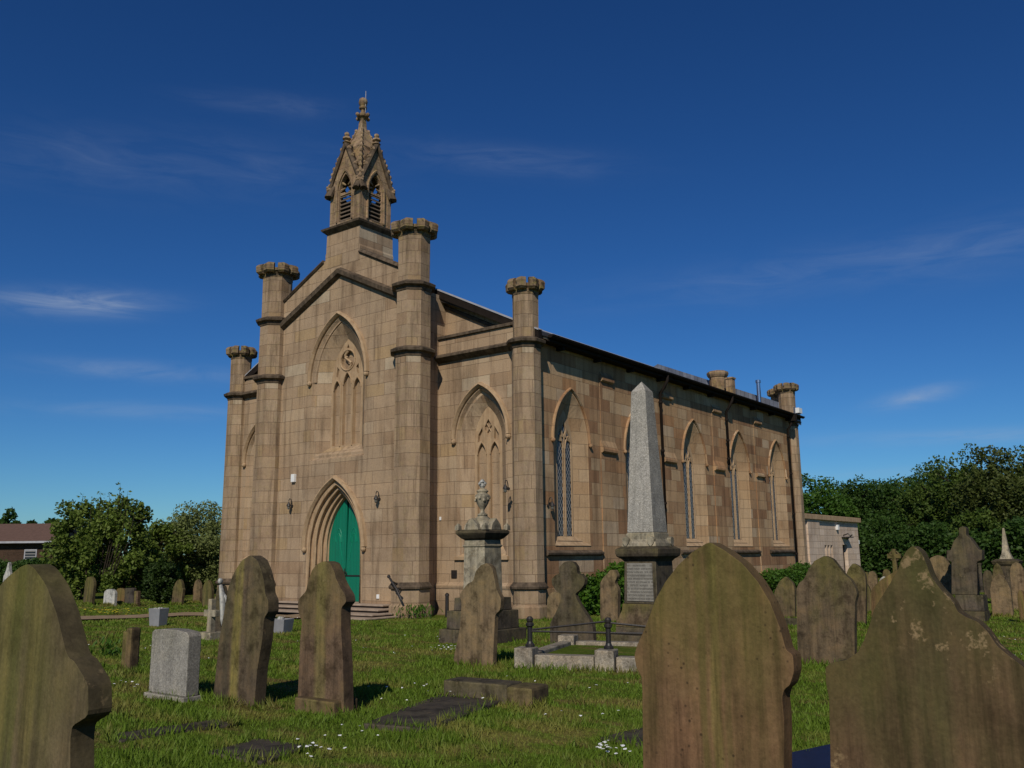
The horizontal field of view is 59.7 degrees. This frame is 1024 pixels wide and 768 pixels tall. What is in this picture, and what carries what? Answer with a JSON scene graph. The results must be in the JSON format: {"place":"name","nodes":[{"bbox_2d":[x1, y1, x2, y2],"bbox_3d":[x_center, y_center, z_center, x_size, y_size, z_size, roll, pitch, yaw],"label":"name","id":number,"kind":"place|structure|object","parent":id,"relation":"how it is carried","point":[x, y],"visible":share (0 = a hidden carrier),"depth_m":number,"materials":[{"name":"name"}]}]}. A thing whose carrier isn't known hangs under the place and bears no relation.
{"place":"outdoors","nodes":[
{"label":"outdoors","id":0,"kind":"place"},
{"bbox_2d":[81,612,299,618],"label":"path","id":1,"kind":"structure","parent":0,"point":[147,615],"depth_m":25.03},
{"bbox_2d":[0,0,1023,555],"label":"sky","id":2,"kind":"structure","parent":0,"point":[823,197],"materials":[{"name":"blue"}]},
{"bbox_2d":[72,574,1023,767],"bbox_3d":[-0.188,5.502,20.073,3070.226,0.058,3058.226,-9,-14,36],"label":"ground","id":3,"kind":"structure","parent":0,"point":[99,596],"depth_m":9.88,"materials":[{"name":"green plant"}]},
{"bbox_2d":[3,562,11,580],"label":"headstone","id":4,"kind":"object","parent":3,"relation":"on","point":[8,572],"visible":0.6,"depth_m":31.90,"materials":[{"name":"white stone"}]},
{"bbox_2d":[0,507,21,523],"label":"tree","id":5,"kind":"object","parent":3,"relation":"on","point":[7,515],"visible":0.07,"depth_m":95.09,"materials":[{"name":"green plant"}]},
{"bbox_2d":[0,523,77,563],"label":"brick house","id":6,"kind":"structure","parent":3,"relation":"on","point":[20,542],"depth_m":64.14,"materials":[{"name":"brown brick"}]},
{"bbox_2d":[24,549,36,560],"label":"window","id":7,"kind":"structure","parent":6,"relation":"in","point":[28,553],"depth_m":63.97,"materials":[{"name":"glass"}]},
{"bbox_2d":[26,517,59,523],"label":"tree","id":8,"kind":"object","parent":3,"relation":"on","point":[49,520],"visible":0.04,"depth_m":98.36,"materials":[{"name":"green plant"}]},
{"bbox_2d":[0,564,111,767],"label":"headstone","id":9,"kind":"object","parent":3,"relation":"on","point":[55,695],"visible":1,"depth_m":3.81,"materials":[{"name":"stone"}]},
{"bbox_2d":[39,499,107,599],"bbox_3d":[-18.045,6.915,36.985,3.173,4.315,3.011,-7,-13,31],"label":"tree","id":10,"kind":"object","parent":3,"relation":"on","point":[73,573],"visible":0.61,"depth_m":36.32,"materials":[{"name":"green plant"}]},
{"bbox_2d":[83,577,95,604],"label":"headstone","id":11,"kind":"object","parent":3,"relation":"on","point":[90,590],"visible":0.7,"depth_m":32.46,"materials":[{"name":"stone"}]},
{"bbox_2d":[89,637,121,655],"bbox_3d":[-6.917,4.480,15.199,1.123,0.340,0.580,-9,-14,36],"label":"plant","id":12,"kind":"object","parent":3,"relation":"on","point":[110,646],"visible":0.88,"depth_m":15.11,"materials":[{"name":"green plant"}]},
{"bbox_2d":[0,549,218,592],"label":"hedge","id":13,"kind":"object","parent":3,"relation":"on","point":[16,565],"visible":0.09,"depth_m":43.39,"materials":[{"name":"green plant"}]},
{"bbox_2d":[103,589,117,605],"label":"headstone","id":14,"kind":"object","parent":3,"relation":"on","point":[110,596],"visible":0.74,"depth_m":31.63,"materials":[{"name":"white stone"}]},
{"bbox_2d":[80,607,145,612],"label":"dandelions","id":15,"kind":"object","parent":3,"relation":"on","point":[114,610],"visible":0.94,"depth_m":26.45,"materials":[{"name":"yellow plant"}]},
{"bbox_2d":[116,588,124,601],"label":"headstone","id":16,"kind":"object","parent":3,"relation":"on","point":[120,594],"visible":0.46,"depth_m":32.28,"materials":[{"name":"brown stone"}]},
{"bbox_2d":[77,496,170,593],"bbox_3d":[-15.566,6.655,35.889,3.333,4.364,3.262,-9,-14,38],"label":"tree","id":17,"kind":"object","parent":3,"relation":"on","point":[138,557],"visible":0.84,"depth_m":35.47,"materials":[{"name":"green plant"}]},
{"bbox_2d":[78,482,138,574],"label":"leafy shoots","id":18,"kind":"object","parent":17,"relation":"attached to","point":[119,521],"visible":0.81,"depth_m":35.32,"materials":[{"name":"green plant"}]},
{"bbox_2d":[124,588,135,603],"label":"headstone","id":19,"kind":"object","parent":3,"relation":"on","point":[129,595],"visible":0.61,"depth_m":31.53,"materials":[{"name":"stone"}]},
{"bbox_2d":[121,627,140,669],"bbox_3d":[-5.741,4.013,13.414,0.275,0.685,0.200,-7,-13,31],"label":"marker post","id":20,"kind":"object","parent":3,"relation":"on","point":[130,646],"visible":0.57,"depth_m":13.34,"materials":[{"name":"brown stone"}]},
{"bbox_2d":[128,574,138,587],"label":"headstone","id":21,"kind":"object","parent":3,"relation":"on","point":[135,579],"visible":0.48,"depth_m":36.33,"materials":[{"name":"stone"}]},
{"bbox_2d":[134,591,140,605],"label":"headstone","id":22,"kind":"object","parent":3,"relation":"on","point":[137,596],"visible":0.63,"depth_m":30.81,"materials":[{"name":"brown stone"}]},
{"bbox_2d":[149,607,168,625],"bbox_3d":[-8.684,5.723,21.904,0.339,0.482,0.339,-5,-12,20],"label":"gravestone","id":23,"kind":"object","parent":3,"relation":"on","point":[158,616],"visible":0.96,"depth_m":21.78,"materials":[{"name":"grey stone"}]},
{"bbox_2d":[126,519,194,594],"bbox_3d":[-15.810,7.842,39.912,2.788,3.554,2.956,-8,-13,32],"label":"tree","id":24,"kind":"object","parent":3,"relation":"on","point":[158,532],"visible":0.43,"depth_m":39.89,"materials":[{"name":"green plant"}]},
{"bbox_2d":[141,554,180,602],"bbox_3d":[-12.937,7.160,32.838,1.361,1.804,1.401,1,-11,-7],"label":"conifer bush","id":25,"kind":"object","parent":3,"relation":"on","point":[155,580],"visible":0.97,"depth_m":32.56,"materials":[{"name":"green plant"}]},
{"bbox_2d":[144,628,200,702],"bbox_3d":[-3.982,3.396,10.530,0.830,0.975,0.270,-9,-14,36],"label":"headstone","id":26,"kind":"object","parent":3,"relation":"on","point":[175,662],"visible":0.79,"depth_m":10.41,"materials":[{"name":"grey stone"}]},
{"bbox_2d":[111,719,234,742],"bbox_3d":[-3.248,3.366,8.490,1.114,0.160,0.408,10,-15,-43],"label":"ledger","id":27,"kind":"object","parent":3,"relation":"on","point":[189,726],"visible":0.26,"depth_m":8.48,"materials":[{"name":"stone"}]},
{"bbox_2d":[172,579,185,603],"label":"headstone","id":28,"kind":"object","parent":3,"relation":"on","point":[178,594],"visible":0.77,"depth_m":31.86,"materials":[{"name":"stone"}]},
{"bbox_2d":[147,499,221,593],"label":"tree","id":29,"kind":"object","parent":3,"relation":"on","point":[207,540],"visible":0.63,"depth_m":41.15,"materials":[{"name":"green plant"}]},
{"bbox_2d":[193,580,202,602],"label":"headstone","id":30,"kind":"object","parent":3,"relation":"on","point":[197,590],"visible":0.69,"depth_m":33.19,"materials":[{"name":"stone"}]},
{"bbox_2d":[202,580,213,606],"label":"headstone","id":31,"kind":"object","parent":3,"relation":"on","point":[208,590],"visible":0.64,"depth_m":29.77,"materials":[{"name":"stone"}]},
{"bbox_2d":[200,599,220,639],"bbox_3d":[-6.160,4.856,18.290,0.480,0.874,0.370,-9,-14,36],"label":"stone cross","id":32,"kind":"object","parent":3,"relation":"on","point":[211,612],"visible":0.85,"depth_m":18.22,"materials":[{"name":"grey stone"}]},
{"bbox_2d":[215,578,227,630],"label":"angel headstone","id":33,"kind":"object","parent":3,"relation":"on","point":[221,593],"visible":0.69,"depth_m":19.16,"materials":[{"name":"stone"}]},
{"bbox_2d":[213,555,278,706],"bbox_3d":[-3.069,2.929,10.221,1.010,1.890,0.150,-9,-14,36],"label":"headstone","id":34,"kind":"object","parent":3,"relation":"on","point":[251,610],"visible":0.68,"depth_m":10.11,"materials":[{"name":"stone"}]},
{"bbox_2d":[208,738,307,764],"bbox_3d":[-2.142,3.178,7.565,0.776,0.160,0.643,-8,-13,32],"label":"ledger","id":35,"kind":"object","parent":3,"relation":"on","point":[266,744],"visible":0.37,"depth_m":7.58,"materials":[{"name":"stone"}]},
{"bbox_2d":[274,616,293,632],"bbox_3d":[-5.043,5.271,19.488,0.398,0.389,0.398,-5,-12,20],"label":"grave tub","id":36,"kind":"object","parent":3,"relation":"on","point":[282,624],"visible":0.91,"depth_m":19.32,"materials":[{"name":"grey stone"}]},
{"bbox_2d":[295,561,357,715],"bbox_3d":[-2.025,2.857,9.696,0.807,1.824,0.340,-9,-14,36],"label":"headstone","id":37,"kind":"object","parent":3,"relation":"on","point":[326,601],"visible":0.79,"depth_m":9.61,"materials":[{"name":"brown stone"}]},
{"bbox_2d":[392,602,442,618],"bbox_3d":[-2.586,6.071,23.919,1.665,0.417,1.218,-9,-14,36],"label":"plant","id":38,"kind":"object","parent":3,"relation":"on","point":[419,608],"visible":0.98,"depth_m":23.66,"materials":[{"name":"green plant"}]},
{"bbox_2d":[364,693,501,732],"bbox_3d":[-0.771,3.480,9.367,0.874,0.160,2.120,-5,-12,22],"label":"ledger","id":39,"kind":"object","parent":3,"relation":"on","point":[428,710],"visible":0.35,"depth_m":9.11,"materials":[{"name":"stone"}]},
{"bbox_2d":[445,593,448,616],"bbox_3d":[-1.759,6.019,24.142,0.120,0.710,0.120,-9,-14,36],"label":"bollard","id":40,"kind":"object","parent":3,"relation":"on","point":[446,602],"visible":0.88,"depth_m":24.12,"materials":[{"name":"black metal"}]},
{"bbox_2d":[454,563,503,666],"bbox_3d":[-0.529,3.582,13.368,0.994,1.751,0.090,-9,-14,36],"label":"headstone","id":41,"kind":"object","parent":3,"relation":"on","point":[482,600],"visible":0.88,"depth_m":13.29,"materials":[{"name":"stone"}]},
{"bbox_2d":[439,479,525,643],"bbox_3d":[-0.572,3.510,17.434,1.200,3.286,1.200,-9,-14,36],"label":"urn monument","id":42,"kind":"object","parent":3,"relation":"on","point":[482,534],"visible":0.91,"depth_m":17.25,"materials":[{"name":"stone"}]},
{"bbox_2d":[444,677,548,707],"bbox_3d":[-0.192,3.509,10.052,1.200,0.300,0.390,-7,-13,31],"label":"fallen block","id":43,"kind":"object","parent":3,"relation":"on","point":[510,690],"depth_m":9.90,"materials":[{"name":"stone"}]},
{"bbox_2d":[215,94,860,620],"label":"church","id":44,"kind":"structure","parent":3,"relation":"on","point":[385,414],"depth_m":27.30,"materials":[{"name":"stone"}]},
{"bbox_2d":[240,424,254,560],"bbox_3d":[-8.578,3.606,30.958,2.150,4.988,0.560,-9,-14,36],"label":"window","id":45,"kind":"structure","parent":44,"relation":"in","point":[250,456],"depth_m":31.41,"materials":[{"name":"stone"}]},
{"bbox_2d":[301,475,366,602],"bbox_3d":[-5.166,4.911,26.877,2.810,4.282,0.800,-9,-14,36],"label":"doorway","id":46,"kind":"structure","parent":44,"relation":"in","point":[324,515],"depth_m":27.36,"materials":[{"name":"stone"}]},
{"bbox_2d":[307,311,368,460],"bbox_3d":[-5.278,0.051,27.757,2.750,4.721,0.640,-9,-14,36],"label":"window","id":47,"kind":"structure","parent":44,"relation":"in","point":[341,366],"depth_m":28.06,"materials":[{"name":"stone"}]},
{"bbox_2d":[329,499,359,601],"bbox_3d":[-5.026,5.003,27.044,1.520,3.081,0.102,-9,-14,36],"label":"door","id":48,"kind":"structure","parent":44,"relation":"in","point":[344,545],"depth_m":27.05,"materials":[{"name":"green paint"}]},
{"bbox_2d":[451,382,510,559],"bbox_3d":[-0.776,2.409,25.117,2.150,4.988,0.560,-9,-14,36],"label":"window","id":49,"kind":"structure","parent":44,"relation":"in","point":[484,427],"depth_m":25.41,"materials":[{"name":"stone"}]},
{"bbox_2d":[551,388,592,545],"bbox_3d":[1.640,2.343,25.671,0.415,4.549,2.070,-9,-14,36],"label":"window","id":50,"kind":"structure","parent":44,"relation":"in","point":[569,438],"depth_m":25.93,"materials":[{"name":"stone"}]},
{"bbox_2d":[623,413,630,520],"bbox_3d":[4.050,2.914,28.774,0.415,4.549,2.070,-9,-14,36],"label":"window","id":51,"kind":"structure","parent":44,"relation":"in","point":[627,429],"depth_m":28.59,"materials":[{"name":"stone"}]},
{"bbox_2d":[681,418,708,545],"bbox_3d":[6.460,3.486,31.877,0.415,4.549,2.070,-9,-14,36],"label":"window","id":52,"kind":"structure","parent":44,"relation":"in","point":[693,459],"depth_m":32.21,"materials":[{"name":"stone"}]},
{"bbox_2d":[729,430,752,545],"bbox_3d":[8.870,4.057,34.979,0.415,4.549,2.070,-9,-14,36],"label":"window","id":53,"kind":"structure","parent":44,"relation":"in","point":[738,467],"depth_m":35.34,"materials":[{"name":"stone"}]},
{"bbox_2d":[768,439,788,545],"bbox_3d":[11.280,4.628,38.082,0.415,4.549,2.070,-9,-14,36],"label":"window","id":54,"kind":"structure","parent":44,"relation":"in","point":[776,469],"depth_m":38.46,"materials":[{"name":"stone"}]},
{"bbox_2d":[547,592,560,618],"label":"headstone","id":55,"kind":"object","parent":3,"relation":"on","point":[553,600],"visible":0.45,"depth_m":21.98,"materials":[{"name":"stone"}]},
{"bbox_2d":[88,617,1021,756],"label":"daisies","id":56,"kind":"object","parent":3,"relation":"on","point":[622,745],"visible":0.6,"depth_m":7.40,"materials":[{"name":"white flower petals"},{"name":"green leaves"}]},
{"bbox_2d":[550,561,596,643],"bbox_3d":[1.074,4.047,15.870,0.929,1.755,0.100,-9,-14,36],"label":"headstone","id":57,"kind":"object","parent":3,"relation":"on","point":[569,582],"visible":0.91,"depth_m":15.88,"materials":[{"name":"stone"}]},
{"bbox_2d":[514,616,645,672],"bbox_3d":[1.734,3.947,13.536,2.760,0.915,2.380,-5,-12,20],"label":"kerb railing","id":58,"kind":"object","parent":3,"relation":"on","point":[569,650],"visible":0.5,"depth_m":12.82,"materials":[{"name":"stone"}]},
{"bbox_2d":[578,561,623,614],"bbox_3d":[2.637,5.741,25.062,0.924,1.522,3.640,-9,-14,36],"label":"hedge","id":59,"kind":"object","parent":3,"relation":"on","point":[589,595],"visible":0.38,"depth_m":24.17,"materials":[{"name":"green plant"}]},
{"bbox_2d":[600,570,620,621],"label":"headstone","id":60,"kind":"object","parent":3,"relation":"on","point":[610,595],"visible":0.8,"depth_m":21.48,"materials":[{"name":"stone"}]},
{"bbox_2d":[601,727,642,747],"bbox_3d":[1.168,3.216,7.957,0.675,0.160,0.525,9,-14,-40],"label":"ledger","id":61,"kind":"object","parent":3,"relation":"on","point":[628,734],"visible":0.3,"depth_m":7.91,"materials":[{"name":"stone"}]},
{"bbox_2d":[611,382,680,641],"bbox_3d":[2.522,2.439,16.703,1.120,5.054,1.120,-9,-14,36],"label":"obelisk monument","id":62,"kind":"object","parent":3,"relation":"on","point":[647,552],"visible":0.85,"depth_m":16.45,"materials":[{"name":"stone"}]},
{"bbox_2d":[635,543,801,767],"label":"headstone","id":63,"kind":"object","parent":3,"relation":"on","point":[718,661],"visible":1,"depth_m":4.10,"materials":[{"name":"brown stone"}]},
{"bbox_2d":[759,560,811,592],"bbox_3d":[11.502,7.880,36.276,1.237,1.375,6.313,-9,-14,37],"label":"hedge","id":64,"kind":"object","parent":3,"relation":"on","point":[796,573],"visible":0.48,"depth_m":35.03,"materials":[{"name":"green plant"}]},
{"bbox_2d":[774,577,796,617],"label":"headstone","id":65,"kind":"object","parent":3,"relation":"on","point":[785,593],"visible":0.55,"depth_m":22.17,"materials":[{"name":"stone"}]},
{"bbox_2d":[785,618,796,624],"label":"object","id":66,"kind":"object","parent":3,"relation":"on","point":[790,621],"visible":0.02,"depth_m":20.19,"materials":[{"name":"stone"}]},
{"bbox_2d":[792,744,830,767],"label":"ledger","id":67,"kind":"object","parent":3,"relation":"on","point":[815,757],"visible":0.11,"depth_m":6.56,"materials":[{"name":"blue stone"}]},
{"bbox_2d":[796,556,858,664],"bbox_3d":[4.629,3.450,13.098,0.944,1.814,0.120,-9,-14,36],"label":"headstone","id":68,"kind":"object","parent":3,"relation":"on","point":[827,594],"visible":0.81,"depth_m":13.06,"materials":[{"name":"stone"}]},
{"bbox_2d":[802,473,859,517],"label":"tree","id":69,"kind":"object","parent":3,"relation":"on","point":[815,497],"visible":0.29,"depth_m":65.65,"materials":[{"name":"green plant"}]},
{"bbox_2d":[847,563,866,623],"bbox_3d":[7.791,4.891,20.205,0.540,1.615,0.120,-9,-14,36],"label":"headstone","id":70,"kind":"object","parent":3,"relation":"on","point":[856,573],"visible":0.58,"depth_m":20.10,"materials":[{"name":"stone"}]},
{"bbox_2d":[867,584,870,612],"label":"headstone","id":71,"kind":"object","parent":3,"relation":"on","point":[868,598],"visible":0.22,"depth_m":24.07,"materials":[{"name":"stone"}]},
{"bbox_2d":[830,474,908,529],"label":"tree","id":72,"kind":"object","parent":3,"relation":"on","point":[856,494],"visible":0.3,"depth_m":69.89,"materials":[{"name":"green plant"}]},
{"bbox_2d":[868,571,877,590],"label":"headstone","id":73,"kind":"object","parent":3,"relation":"on","point":[872,579],"visible":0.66,"depth_m":32.73,"materials":[{"name":"stone"}]},
{"bbox_2d":[871,570,897,614],"bbox_3d":[8.069,4.669,18.807,1.014,1.478,0.120,-9,-14,36],"label":"headstone","id":74,"kind":"object","parent":3,"relation":"on","point":[880,587],"visible":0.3,"depth_m":18.97,"materials":[{"name":"red stone"}]},
{"bbox_2d":[883,569,890,576],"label":"headstone","id":75,"kind":"object","parent":3,"relation":"on","point":[886,572],"visible":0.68,"depth_m":37.70,"materials":[{"name":"stone"}]},
{"bbox_2d":[857,508,926,572],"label":"tree","id":76,"kind":"object","parent":3,"relation":"on","point":[890,523],"visible":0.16,"depth_m":61.31,"materials":[{"name":"green plant"}]},
{"bbox_2d":[861,470,927,521],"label":"tree","id":77,"kind":"object","parent":3,"relation":"on","point":[891,500],"visible":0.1,"depth_m":71.72,"materials":[{"name":"green plant"}]},
{"bbox_2d":[887,549,901,571],"bbox_3d":[15.427,7.495,35.865,0.520,1.693,0.140,-9,-14,36],"label":"ringed cross","id":78,"kind":"object","parent":3,"relation":"on","point":[894,555],"visible":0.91,"depth_m":35.89,"materials":[{"name":"stone"}]},
{"bbox_2d":[893,455,948,529],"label":"tree","id":79,"kind":"object","parent":3,"relation":"on","point":[909,497],"visible":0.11,"depth_m":64.50,"materials":[{"name":"green plant"}]},
{"bbox_2d":[893,462,948,491],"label":"tree","id":80,"kind":"object","parent":3,"relation":"on","point":[926,468],"visible":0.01,"depth_m":78.93,"materials":[{"name":"green plant"}]},
{"bbox_2d":[825,546,1023,767],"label":"headstone","id":81,"kind":"object","parent":3,"relation":"on","point":[929,673],"visible":1,"depth_m":3.86,"materials":[{"name":"stone"}]},
{"bbox_2d":[905,519,951,536],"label":"tree","id":82,"kind":"object","parent":3,"relation":"on","point":[944,523],"depth_m":57.68,"materials":[{"name":"green plant"}]},
{"bbox_2d":[858,518,1023,577],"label":"hedge","id":83,"kind":"object","parent":3,"relation":"on","point":[932,541],"visible":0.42,"depth_m":52.89,"materials":[{"name":"green plant"}]},
{"bbox_2d":[930,555,951,594],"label":"headstone","id":84,"kind":"object","parent":3,"relation":"on","point":[941,565],"visible":0.35,"depth_m":22.39,"materials":[{"name":"stone"}]},
{"bbox_2d":[911,443,996,523],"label":"tree","id":85,"kind":"object","parent":3,"relation":"on","point":[943,498],"visible":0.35,"depth_m":60.71,"materials":[{"name":"green plant"}]},
{"bbox_2d":[947,526,990,621],"bbox_3d":[10.877,4.551,21.288,0.791,2.272,0.660,-9,-14,36],"label":"gabled monument","id":86,"kind":"object","parent":3,"relation":"on","point":[965,555],"visible":0.91,"depth_m":21.13,"materials":[{"name":"stone"}]},
{"bbox_2d":[949,507,1005,537],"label":"tree","id":87,"kind":"object","parent":3,"relation":"on","point":[988,522],"visible":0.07,"depth_m":53.82,"materials":[{"name":"green plant"}]},
{"bbox_2d":[945,445,1023,525],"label":"tree","id":88,"kind":"object","parent":3,"relation":"on","point":[998,490],"visible":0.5,"depth_m":55.74,"materials":[{"name":"green plant"}]},
{"bbox_2d":[983,570,992,598],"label":"headstone","id":89,"kind":"object","parent":3,"relation":"on","point":[987,577],"visible":0.65,"depth_m":29.37,"materials":[{"name":"stone"}]},
{"bbox_2d":[992,563,1005,579],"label":"headstone","id":90,"kind":"object","parent":3,"relation":"on","point":[997,569],"visible":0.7,"depth_m":27.72,"materials":[{"name":"stone"}]},
{"bbox_2d":[990,574,1013,615],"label":"headstone","id":91,"kind":"object","parent":3,"relation":"on","point":[1001,595],"visible":0.7,"depth_m":22.16,"materials":[{"name":"stone"}]},
{"bbox_2d":[991,528,1022,590],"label":"spire monument","id":92,"kind":"object","parent":3,"relation":"on","point":[1006,560],"visible":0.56,"depth_m":31.03,"materials":[{"name":"stone"}]},
{"bbox_2d":[999,515,1023,558],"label":"tree","id":93,"kind":"object","parent":3,"relation":"on","point":[1013,517],"visible":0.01,"depth_m":50.38,"materials":[{"name":"green plant"}]},
{"bbox_2d":[1002,445,1023,478],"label":"tree","id":94,"kind":"object","parent":3,"relation":"on","point":[1015,460],"visible":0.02,"depth_m":62.00,"materials":[{"name":"green plant"}]},
{"bbox_2d":[1010,562,1023,610],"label":"headstone","id":95,"kind":"object","parent":3,"relation":"on","point":[1017,575],"visible":0.8,"depth_m":24.00,"materials":[{"name":"stone"}]},
{"bbox_2d":[1017,590,1023,620],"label":"headstone","id":96,"kind":"object","parent":3,"relation":"on","point":[1020,596],"visible":0.84,"depth_m":20.25,"materials":[{"name":"red stone"}]}
]}

